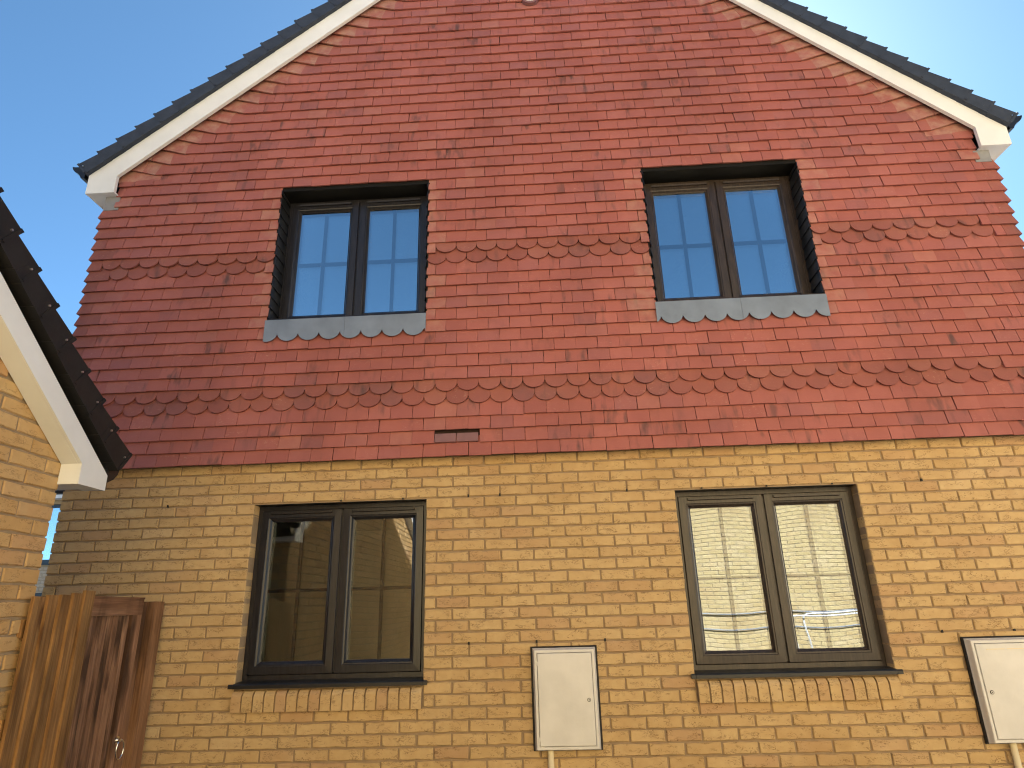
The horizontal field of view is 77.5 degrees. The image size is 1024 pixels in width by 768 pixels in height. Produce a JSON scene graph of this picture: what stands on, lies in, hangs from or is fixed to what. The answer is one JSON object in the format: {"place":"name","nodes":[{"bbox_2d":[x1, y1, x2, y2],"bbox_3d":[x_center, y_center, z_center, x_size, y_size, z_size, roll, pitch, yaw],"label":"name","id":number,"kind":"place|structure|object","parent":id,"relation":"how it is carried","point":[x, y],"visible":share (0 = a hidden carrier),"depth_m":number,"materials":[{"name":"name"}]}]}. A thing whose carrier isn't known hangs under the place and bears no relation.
{"place":"outdoors","nodes":[
{"label":"outdoors","id":0,"kind":"place"},
{"bbox_2d":[35,490,64,596],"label":"house","id":1,"kind":"structure","parent":0,"point":[46,553],"depth_m":15.03,"materials":[{"name":"grey brick"}]},
{"bbox_2d":[41,505,60,564],"bbox_3d":[-11.395,3.573,15.081,1.630,1.395,0.140,-2,-20,2],"label":"window","id":2,"kind":"structure","parent":1,"relation":"in","point":[56,508],"depth_m":15.13,"materials":[{"name":"glass"}]},
{"bbox_2d":[0,0,1023,333],"label":"sky","id":3,"kind":"structure","parent":0,"point":[77,77],"materials":[{"name":"blue"}]},
{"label":"ground","id":4,"kind":"structure","parent":0,"visible":0},
{"bbox_2d":[0,590,95,767],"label":"fence","id":5,"kind":"object","parent":4,"relation":"on","point":[35,726],"visible":0.98,"depth_m":3.06,"materials":[{"name":"brown wood"}]},
{"bbox_2d":[0,187,132,741],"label":"outbuilding","id":6,"kind":"structure","parent":4,"relation":"on","point":[59,428],"depth_m":3.03,"materials":[{"name":"yellow brick"}]},
{"bbox_2d":[118,601,164,767],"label":"gate post","id":7,"kind":"object","parent":4,"relation":"on","point":[133,737],"visible":0.61,"depth_m":4.11,"materials":[{"name":"brown wood"}]},
{"bbox_2d":[64,596,144,767],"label":"gate","id":8,"kind":"structure","parent":7,"relation":"attached to","point":[96,740],"depth_m":3.80,"materials":[{"name":"brown wood"}]},
{"bbox_2d":[41,0,1023,767],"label":"house","id":9,"kind":"structure","parent":4,"relation":"on","point":[449,362],"depth_m":4.79,"materials":[{"name":"tile"}]},
{"bbox_2d":[227,499,426,688],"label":"window","id":10,"kind":"structure","parent":9,"relation":"in","point":[337,599],"depth_m":4.66,"materials":[{"name":"clear glass"}]},
{"bbox_2d":[263,180,429,341],"bbox_3d":[-1.307,-0.987,5.282,1.276,1.438,0.264,-2,-20,2],"label":"window","id":11,"kind":"structure","parent":9,"relation":"in","point":[355,256],"depth_m":5.37,"materials":[{"name":"glass"}]},
{"bbox_2d":[530,645,602,767],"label":"meter box","id":12,"kind":"object","parent":9,"relation":"attached to","point":[566,715],"visible":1,"depth_m":4.03,"materials":[{"name":"beige plastic"}]},
{"bbox_2d":[537,652,596,746],"bbox_3d":[0.342,1.988,4.034,0.348,0.532,0.028,-2,-20,2],"label":"door","id":13,"kind":"structure","parent":12,"relation":"in","point":[565,680],"depth_m":4.02,"materials":[{"name":"beige plastic"}]},
{"bbox_2d":[640,160,830,322],"bbox_3d":[1.730,-1.117,5.153,1.288,1.438,0.264,-2,-20,2],"label":"window","id":14,"kind":"structure","parent":9,"relation":"in","point":[724,238],"depth_m":5.24,"materials":[{"name":"glass"}]},
{"bbox_2d":[675,484,903,678],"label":"window","id":15,"kind":"structure","parent":9,"relation":"in","point":[777,582],"depth_m":4.53,"materials":[{"name":"clear glass"}]},
{"bbox_2d":[960,635,1023,767],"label":"meter box","id":16,"kind":"object","parent":9,"relation":"attached to","point":[995,666],"visible":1,"depth_m":3.93,"materials":[{"name":"beige plastic"}]},
{"bbox_2d":[974,643,1023,738],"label":"door","id":17,"kind":"structure","parent":16,"relation":"in","point":[1001,665],"depth_m":3.92,"materials":[{"name":"beige plastic"}]}
]}

